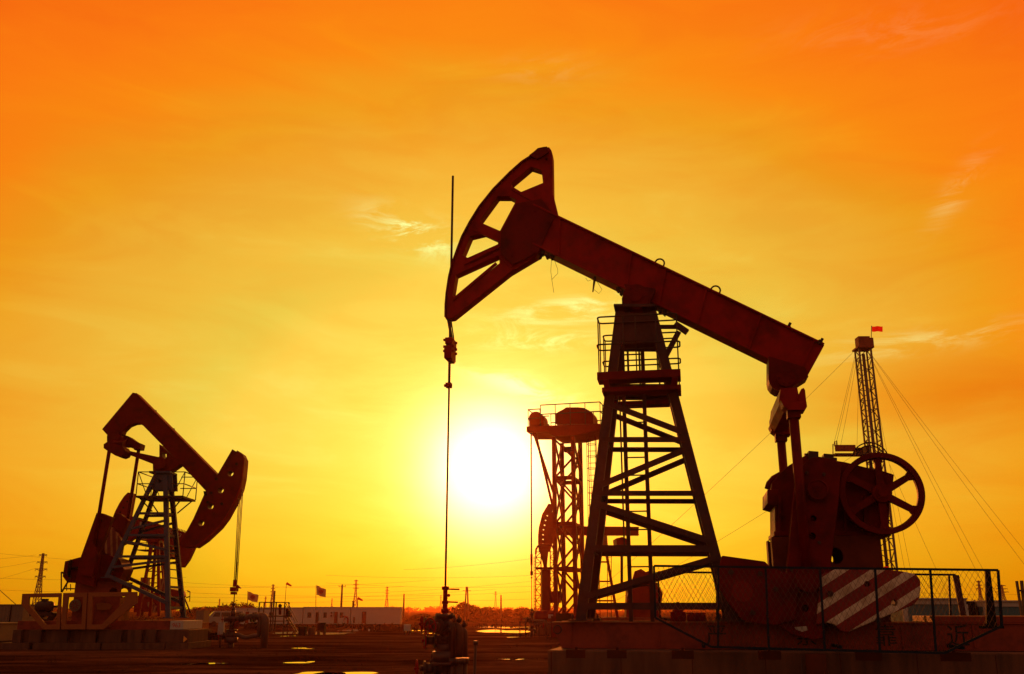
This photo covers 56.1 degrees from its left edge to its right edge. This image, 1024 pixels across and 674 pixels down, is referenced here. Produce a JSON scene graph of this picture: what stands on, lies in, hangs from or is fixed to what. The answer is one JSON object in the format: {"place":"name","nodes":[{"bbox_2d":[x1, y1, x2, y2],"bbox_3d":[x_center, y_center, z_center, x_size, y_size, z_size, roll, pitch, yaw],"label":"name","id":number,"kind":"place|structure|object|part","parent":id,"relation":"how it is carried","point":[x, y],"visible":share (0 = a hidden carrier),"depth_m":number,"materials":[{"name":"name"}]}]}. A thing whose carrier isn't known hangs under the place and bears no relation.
{"place":"outdoors","nodes":[
{"label":"outdoors","id":0,"kind":"place"},
{"bbox_2d":[183,582,377,587],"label":"power line","id":1,"kind":"object","parent":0,"point":[296,587],"visible":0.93,"depth_m":393.38,"materials":[{"name":"metal"}]},
{"bbox_2d":[213,597,425,602],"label":"power line","id":2,"kind":"object","parent":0,"point":[308,602],"visible":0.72,"depth_m":684.73,"materials":[{"name":"metal"}]},
{"bbox_2d":[223,580,425,587],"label":"power line","id":3,"kind":"object","parent":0,"point":[307,586],"visible":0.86,"depth_m":510.91,"materials":[{"name":"metal"}]},
{"bbox_2d":[202,589,491,597],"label":"power line","id":4,"kind":"object","parent":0,"point":[354,596],"visible":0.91,"depth_m":588.90,"materials":[{"name":"metal"}]},
{"bbox_2d":[185,591,534,595],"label":"power line","id":5,"kind":"object","parent":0,"point":[425,595],"visible":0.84,"depth_m":423.90,"materials":[{"name":"metal"}]},
{"bbox_2d":[0,611,721,673],"bbox_3d":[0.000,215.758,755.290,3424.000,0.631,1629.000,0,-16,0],"label":"ground","id":6,"kind":"structure","parent":0,"point":[114,661],"depth_m":36.96,"materials":[{"name":"soil"}]},
{"bbox_2d":[0,622,17,642],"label":"shipping container","id":7,"kind":"object","parent":6,"relation":"on","point":[6,631],"visible":0.63,"depth_m":50.48,"materials":[{"name":"metal"}]},
{"bbox_2d":[0,604,34,621],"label":"shipping container","id":8,"kind":"object","parent":6,"relation":"on","point":[13,612],"visible":0.59,"depth_m":71.16,"materials":[{"name":"metal"}]},
{"bbox_2d":[32,553,46,603],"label":"pylon","id":9,"kind":"object","parent":6,"relation":"on","point":[41,570],"visible":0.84,"depth_m":320.20,"materials":[{"name":"metal"}]},
{"bbox_2d":[0,629,210,649],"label":"foundation","id":10,"kind":"object","parent":6,"relation":"on","point":[99,639],"visible":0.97,"depth_m":42.63,"materials":[{"name":"concrete"}]},
{"bbox_2d":[17,393,247,629],"bbox_3d":[-17.438,8.100,45.718,9.295,11.069,2.767,0,-16,0],"label":"pumping unit","id":11,"kind":"object","parent":10,"relation":"on","point":[101,564],"visible":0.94,"depth_m":45.34,"materials":[{"name":"red paint"}]},
{"bbox_2d":[21,593,61,628],"bbox_3d":[-20.927,12.232,42.921,1.868,1.559,0.420,0,-16,0],"label":"crank guard","id":12,"kind":"object","parent":11,"relation":"attached to","point":[28,607],"visible":1,"depth_m":42.76,"materials":[{"name":"orange paint"}]},
{"bbox_2d":[61,593,87,628],"bbox_3d":[-19.450,12.224,42.923,1.175,1.576,0.420,0,-16,0],"label":"crank guard","id":13,"kind":"object","parent":11,"relation":"attached to","point":[64,624],"visible":1,"depth_m":42.73,"materials":[{"name":"orange paint"}]},
{"bbox_2d":[87,592,137,628],"bbox_3d":[-17.803,12.208,42.928,2.206,1.609,0.420,0,-16,0],"label":"crank guard","id":14,"kind":"object","parent":11,"relation":"attached to","point":[129,602],"visible":1,"depth_m":42.78,"materials":[{"name":"orange paint"}]},
{"bbox_2d":[230,488,243,602],"bbox_3d":[-12.815,9.772,45.249,0.447,5.360,0.500,0,-16,0],"label":"polished rod","id":15,"kind":"object","parent":11,"relation":"hanging from","point":[234,589],"visible":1,"depth_m":45.12,"materials":[{"name":"metal"}]},
{"bbox_2d":[113,493,211,631],"bbox_3d":[-22.150,14.349,60.374,6.462,9.064,3.000,0,-16,0],"label":"pumping unit","id":16,"kind":"object","parent":6,"relation":"on","point":[186,554],"visible":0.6,"depth_m":60.57,"materials":[{"name":"red paint"}]},
{"bbox_2d":[134,539,191,616],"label":"pumping unit","id":17,"kind":"object","parent":6,"relation":"on","point":[146,600],"visible":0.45,"depth_m":79.20,"materials":[{"name":"red paint"}]},
{"bbox_2d":[195,610,209,621],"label":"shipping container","id":18,"kind":"object","parent":6,"relation":"on","point":[203,615],"visible":0.59,"depth_m":117.29,"materials":[{"name":"metal"}]},
{"bbox_2d":[207,631,226,639],"bbox_3d":[-17.267,17.107,54.851,2.344,0.708,1.969,0,-16,0],"label":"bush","id":19,"kind":"object","parent":6,"relation":"on","point":[212,636],"visible":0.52,"depth_m":54.20,"materials":[{"name":"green plant"}]},
{"bbox_2d":[217,622,224,646],"bbox_3d":[-13.653,13.997,45.093,0.260,1.220,0.240,0,-16,0],"label":"meter box","id":20,"kind":"object","parent":6,"relation":"on","point":[221,627],"visible":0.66,"depth_m":45.06,"materials":[{"name":"metal"}]},
{"bbox_2d":[209,611,243,625],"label":"parked van","id":21,"kind":"object","parent":6,"relation":"on","point":[215,617],"visible":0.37,"depth_m":127.52,"materials":[{"name":"white metal"}]},
{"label":"window","id":22,"kind":"part","parent":21,"relation":"part of","materials":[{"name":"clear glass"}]},
{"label":"window","id":23,"kind":"part","parent":21,"relation":"part of","materials":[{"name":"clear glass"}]},
{"bbox_2d":[173,600,285,616],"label":"scrub wood","id":24,"kind":"object","parent":6,"relation":"on","point":[226,607],"visible":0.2,"depth_m":296.51,"materials":[{"name":"plant"}]},
{"bbox_2d":[218,603,268,647],"bbox_3d":[-12.314,13.306,44.218,2.306,2.072,0.745,0,-16,0],"label":"wellhead","id":25,"kind":"object","parent":6,"relation":"on","point":[231,637],"visible":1,"depth_m":44.07,"materials":[{"name":"paint"}]},
{"bbox_2d":[234,608,262,624],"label":"site cabin","id":26,"kind":"object","parent":6,"relation":"on","point":[249,611],"visible":0.23,"depth_m":140.41,"materials":[{"name":"metal"}]},
{"bbox_2d":[247,592,258,610],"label":"flag","id":27,"kind":"object","parent":26,"relation":"attached to","point":[252,597],"visible":1,"depth_m":140.91,"materials":[{"name":"fabric"}]},
{"bbox_2d":[243,622,269,628],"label":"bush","id":28,"kind":"object","parent":6,"relation":"on","point":[252,625],"visible":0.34,"depth_m":99.38,"materials":[{"name":"green plant"}]},
{"bbox_2d":[269,584,274,606],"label":"pylon","id":29,"kind":"object","parent":6,"relation":"on","point":[272,588],"visible":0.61,"depth_m":618.48,"materials":[{"name":"metal"}]},
{"bbox_2d":[257,591,297,631],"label":"stair platform","id":30,"kind":"structure","parent":6,"relation":"on","point":[286,615],"depth_m":80.17,"materials":[{"name":"metal"}]},
{"bbox_2d":[0,632,555,673],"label":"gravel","id":31,"kind":"structure","parent":6,"relation":"on","point":[269,653],"depth_m":33.66,"materials":[{"name":"gravel"}]},
{"bbox_2d":[264,607,303,624],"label":"site cabin","id":32,"kind":"object","parent":6,"relation":"on","point":[298,612],"visible":0.44,"depth_m":140.28,"materials":[{"name":"metal"}]},
{"bbox_2d":[298,627,306,635],"bbox_3d":[-13.794,19.417,63.363,0.498,0.638,0.498,0,-16,0],"label":"crate","id":33,"kind":"object","parent":6,"relation":"on","point":[302,630],"visible":0.82,"depth_m":63.16,"materials":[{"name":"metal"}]},
{"bbox_2d":[308,627,315,634],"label":"crate","id":34,"kind":"object","parent":6,"relation":"on","point":[311,630],"visible":0.79,"depth_m":65.13,"materials":[{"name":"wood"}]},
{"bbox_2d":[317,623,325,634],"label":"box tank","id":35,"kind":"object","parent":6,"relation":"on","point":[321,626],"visible":0.9,"depth_m":67.37,"materials":[{"name":"metal"}]},
{"bbox_2d":[303,607,350,624],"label":"site cabin","id":36,"kind":"object","parent":6,"relation":"on","point":[326,615],"visible":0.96,"depth_m":140.28,"materials":[{"name":"metal"}]},
{"bbox_2d":[315,586,325,609],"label":"flag","id":37,"kind":"object","parent":36,"relation":"attached to","point":[321,592],"visible":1,"depth_m":141.12,"materials":[{"name":"fabric"}]},
{"bbox_2d":[334,612,337,622],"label":"door","id":38,"kind":"structure","parent":36,"relation":"in","point":[335,613],"depth_m":140.20,"materials":[{"name":"metal"}]},
{"bbox_2d":[124,626,540,673],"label":"puddle water","id":39,"kind":"structure","parent":6,"relation":"on","point":[503,631],"depth_m":70.46,"materials":[{"name":"yellow liquid"}]},
{"bbox_2d":[339,584,345,606],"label":"utility pole","id":40,"kind":"object","parent":6,"relation":"on","point":[341,586],"visible":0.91,"depth_m":241.38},
{"bbox_2d":[353,580,358,606],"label":"pylon","id":41,"kind":"object","parent":6,"relation":"on","point":[355,588],"visible":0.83,"depth_m":618.40,"materials":[{"name":"metal"}]},
{"bbox_2d":[12,616,715,662],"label":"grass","id":42,"kind":"structure","parent":6,"relation":"on","point":[400,628],"depth_m":122.26,"materials":[{"name":"plant"}]},
{"bbox_2d":[351,607,402,624],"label":"site cabin","id":43,"kind":"object","parent":6,"relation":"on","point":[374,615],"visible":0.9,"depth_m":140.24,"materials":[{"name":"metal"}]},
{"bbox_2d":[362,612,365,622],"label":"door","id":44,"kind":"structure","parent":43,"relation":"in","point":[363,613],"depth_m":140.20,"materials":[{"name":"metal"}]},
{"bbox_2d":[53,606,715,610],"bbox_3d":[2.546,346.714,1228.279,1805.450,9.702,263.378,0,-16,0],"label":"treeline","id":45,"kind":"object","parent":6,"relation":"on","point":[431,608],"visible":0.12,"depth_m":1176.58,"materials":[{"name":"plant"}]},
{"bbox_2d":[385,587,388,606],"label":"pylon","id":46,"kind":"object","parent":6,"relation":"on","point":[386,593],"visible":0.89,"depth_m":733.54,"materials":[{"name":"metal"}]},
{"bbox_2d":[402,594,404,618],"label":"utility pole","id":47,"kind":"object","parent":6,"relation":"on","point":[403,605],"visible":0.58,"depth_m":221.44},
{"bbox_2d":[403,624,410,633],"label":"box tank","id":48,"kind":"object","parent":6,"relation":"on","point":[407,627],"visible":0.86,"depth_m":67.38,"materials":[{"name":"metal"}]},
{"bbox_2d":[409,613,433,620],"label":"bush","id":49,"kind":"object","parent":6,"relation":"on","point":[417,617],"visible":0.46,"depth_m":187.52,"materials":[{"name":"green plant"}]},
{"bbox_2d":[413,586,468,673],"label":"wellhead","id":50,"kind":"object","parent":6,"relation":"on","point":[449,642],"visible":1,"depth_m":17.67,"materials":[{"name":"red paint"}]},
{"bbox_2d":[463,587,470,620],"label":"twin pole","id":51,"kind":"object","parent":6,"relation":"on","point":[466,590],"visible":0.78,"depth_m":182.99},
{"bbox_2d":[448,601,499,618],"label":"bush","id":52,"kind":"object","parent":6,"relation":"on","point":[475,612],"visible":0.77,"depth_m":232.83,"materials":[{"name":"brown plant"}]},
{"bbox_2d":[473,641,477,673],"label":"stake","id":53,"kind":"object","parent":6,"relation":"on","point":[475,643],"visible":1,"depth_m":14.71,"materials":[{"name":"metal"}]},
{"bbox_2d":[500,595,501,618],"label":"utility pole","id":54,"kind":"object","parent":6,"relation":"on","point":[500,606],"visible":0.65,"depth_m":221.33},
{"bbox_2d":[494,609,512,617],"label":"bush","id":55,"kind":"object","parent":6,"relation":"on","point":[506,613],"visible":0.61,"depth_m":253.77,"materials":[{"name":"brown plant"}]},
{"bbox_2d":[512,607,534,618],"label":"bush","id":56,"kind":"object","parent":6,"relation":"on","point":[524,613],"visible":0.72,"depth_m":232.65,"materials":[{"name":"brown plant"}]},
{"bbox_2d":[519,609,550,636],"bbox_3d":[1.524,18.023,60.462,2.125,1.842,0.931,0,-16,0],"label":"wellhead","id":57,"kind":"object","parent":6,"relation":"on","point":[534,623],"visible":0.93,"depth_m":60.30,"materials":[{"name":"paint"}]},
{"bbox_2d":[534,611,553,634],"bbox_3d":[2.341,19.125,64.216,1.780,1.665,0.746,0,-16,0],"label":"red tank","id":58,"kind":"object","parent":6,"relation":"on","point":[546,615],"visible":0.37,"depth_m":64.03,"materials":[{"name":"metal"}]},
{"bbox_2d":[533,544,560,633],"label":"cabinet pumping unit","id":59,"kind":"object","parent":6,"relation":"on","point":[546,594],"visible":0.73,"depth_m":68.40,"materials":[{"name":"red paint"}]},
{"bbox_2d":[526,401,602,636],"bbox_3d":[3.562,11.855,62.507,5.248,14.824,3.700,-4,-16,14],"label":"tower pumping unit","id":60,"kind":"object","parent":6,"relation":"on","point":[575,425],"visible":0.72,"depth_m":62.75,"materials":[{"name":"red paint"}]},
{"bbox_2d":[530,433,532,608],"bbox_3d":[1.246,11.750,62.160,0.180,11.342,0.300,0,-16,0],"label":"polished rod","id":61,"kind":"object","parent":60,"relation":"hanging from","point":[531,563],"visible":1,"depth_m":62.22,"materials":[{"name":"metal"}]},
{"bbox_2d":[538,503,670,620],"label":"pumping unit","id":62,"kind":"object","parent":6,"relation":"on","point":[641,594],"visible":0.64,"depth_m":75.20,"materials":[{"name":"red paint"}]},
{"bbox_2d":[548,647,1023,673],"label":"foundation","id":63,"kind":"object","parent":6,"relation":"on","point":[576,660],"visible":0.82,"depth_m":15.39,"materials":[{"name":"concrete"}]},
{"bbox_2d":[444,147,1023,650],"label":"pumping unit","id":64,"kind":"object","parent":63,"relation":"on","point":[822,509],"visible":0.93,"depth_m":17.18,"materials":[{"name":"red paint"}]},
{"bbox_2d":[443,176,456,585],"bbox_3d":[-1.241,0.661,19.202,0.220,8.459,0.400,-3,-16,10],"label":"polished rod","id":65,"kind":"object","parent":64,"relation":"hanging from","point":[450,350],"visible":1,"depth_m":19.13,"materials":[{"name":"metal"}]},
{"bbox_2d":[670,602,685,620],"bbox_3d":[3.088,5.104,17.890,0.280,0.340,0.200,-3,-16,10],"label":"junction box","id":66,"kind":"object","parent":64,"relation":"on","point":[681,617],"visible":0.77,"depth_m":17.77,"materials":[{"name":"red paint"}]},
{"bbox_2d":[687,613,705,620],"bbox_3d":[3.414,5.180,17.809,0.350,0.150,0.210,-3,-16,10],"label":"tool box","id":67,"kind":"object","parent":64,"relation":"on","point":[696,617],"visible":0.85,"depth_m":17.71,"materials":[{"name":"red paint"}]},
{"bbox_2d":[657,571,958,620],"bbox_3d":[5.479,4.992,17.857,5.483,1.307,0.428,-3,-16,10],"label":"guard fence","id":68,"kind":"object","parent":63,"relation":"on","point":[922,574],"visible":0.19,"depth_m":17.84,"materials":[{"name":"black metal"}]},
{"bbox_2d":[952,575,965,615],"bbox_3d":[8.171,4.729,17.508,0.250,0.773,0.200,-3,-16,10],"label":"fence stay","id":69,"kind":"object","parent":68,"relation":"attached to","point":[960,594],"visible":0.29,"depth_m":17.49,"materials":[{"name":"black paint"}]},
{"bbox_2d":[653,565,1002,653],"bbox_3d":[5.008,4.400,15.622,5.323,1.369,0.929,-3,-16,10],"label":"guard fence","id":70,"kind":"object","parent":63,"relation":"on","point":[961,646],"visible":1,"depth_m":15.17,"materials":[{"name":"black metal"}]},
{"bbox_2d":[979,571,1003,628],"bbox_3d":[7.446,4.109,15.052,0.300,0.865,0.250,-3,-16,10],"label":"fence stay","id":71,"kind":"object","parent":70,"relation":"attached to","point":[989,606],"visible":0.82,"depth_m":15.00,"materials":[{"name":"metal"}]},
{"bbox_2d":[832,326,897,570],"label":"rig mast","id":72,"kind":"object","parent":6,"relation":"on","point":[863,344],"visible":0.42,"depth_m":96.40,"materials":[{"name":"metal"}]},
{"bbox_2d":[600,378,826,588],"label":"guy wire","id":73,"kind":"object","parent":72,"relation":"attached to","point":[726,474],"visible":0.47,"depth_m":94.93,"materials":[{"name":"metal"}]},
{"bbox_2d":[870,384,904,567],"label":"guy wire","id":74,"kind":"object","parent":72,"relation":"attached to","point":[886,471],"visible":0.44,"depth_m":94.30,"materials":[{"name":"metal"}]},
{"bbox_2d":[890,466,945,589],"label":"guy wire","id":75,"kind":"object","parent":6,"relation":"attached to","point":[919,532],"visible":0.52,"depth_m":93.78,"materials":[{"name":"metal"}]},
{"bbox_2d":[869,355,984,586],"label":"guy wire","id":76,"kind":"object","parent":6,"relation":"attached to","point":[916,451],"visible":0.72,"depth_m":94.67,"materials":[{"name":"metal"}]},
{"bbox_2d":[891,598,968,620],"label":"site shed","id":77,"kind":"structure","parent":6,"relation":"on","point":[943,602],"depth_m":53.88,"materials":[{"name":"grey metal"}]},
{"bbox_2d":[870,356,995,592],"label":"guy wire","id":78,"kind":"object","parent":6,"relation":"attached to","point":[931,473],"visible":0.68,"depth_m":96.31,"materials":[{"name":"metal"}]},
{"bbox_2d":[873,357,1023,549],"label":"guy wire","id":79,"kind":"object","parent":6,"relation":"attached to","point":[949,456],"visible":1,"depth_m":97.30,"materials":[{"name":"metal"}]},
{"bbox_2d":[874,359,1023,563],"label":"guy wire","id":80,"kind":"object","parent":6,"relation":"attached to","point":[945,458],"visible":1,"depth_m":93.30,"materials":[{"name":"metal"}]},
{"bbox_2d":[974,600,978,615],"bbox_3d":[26.694,16.167,54.959,0.399,2.216,0.630,0,-16,0],"label":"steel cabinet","id":81,"kind":"object","parent":6,"relation":"on","point":[976,609],"visible":0.21,"depth_m":54.87,"materials":[{"name":"metal"}]},
{"bbox_2d":[976,580,982,599],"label":"pylon","id":82,"kind":"object","parent":6,"relation":"on","point":[979,588],"visible":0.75,"depth_m":599.44,"materials":[{"name":"metal"}]},
{"bbox_2d":[967,600,1021,615],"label":"site shed","id":83,"kind":"structure","parent":6,"relation":"on","point":[1010,607],"depth_m":53.87,"materials":[{"name":"grey metal"}]},
{"bbox_2d":[996,585,1008,599],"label":"pylon","id":84,"kind":"object","parent":6,"relation":"on","point":[1002,591],"visible":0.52,"depth_m":599.08,"materials":[{"name":"metal"}]},
{"bbox_2d":[1015,581,1023,615],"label":"crossed stakes","id":85,"kind":"object","parent":6,"relation":"on","point":[1021,607],"visible":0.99,"depth_m":23.16,"materials":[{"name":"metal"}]},
{"bbox_2d":[331,575,529,577],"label":"power line","id":86,"kind":"object","parent":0,"point":[464,577],"visible":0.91,"depth_m":551.64,"materials":[{"name":"metal"}]},
{"bbox_2d":[334,583,530,587],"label":"power line","id":87,"kind":"object","parent":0,"point":[449,587],"visible":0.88,"depth_m":473.06,"materials":[{"name":"metal"}]},
{"bbox_2d":[337,580,536,593],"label":"power line","id":88,"kind":"object","parent":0,"point":[420,590],"visible":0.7,"depth_m":607.16,"materials":[{"name":"metal"}]},
{"bbox_2d":[348,598,540,600],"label":"power line","id":89,"kind":"object","parent":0,"point":[419,600],"visible":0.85,"depth_m":683.15,"materials":[{"name":"metal"}]},
{"bbox_2d":[0,0,1023,610],"label":"sky","id":90,"kind":"structure","parent":0,"point":[233,217],"materials":[{"name":"orange"}]},
{"bbox_2d":[966,600,975,615],"bbox_3d":[26.195,16.126,54.971,0.443,2.302,0.630,0,-16,0],"label":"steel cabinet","id":91,"kind":"object","parent":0,"point":[971,609],"visible":0.28,"depth_m":54.84,"materials":[{"name":"metal"}]}
]}

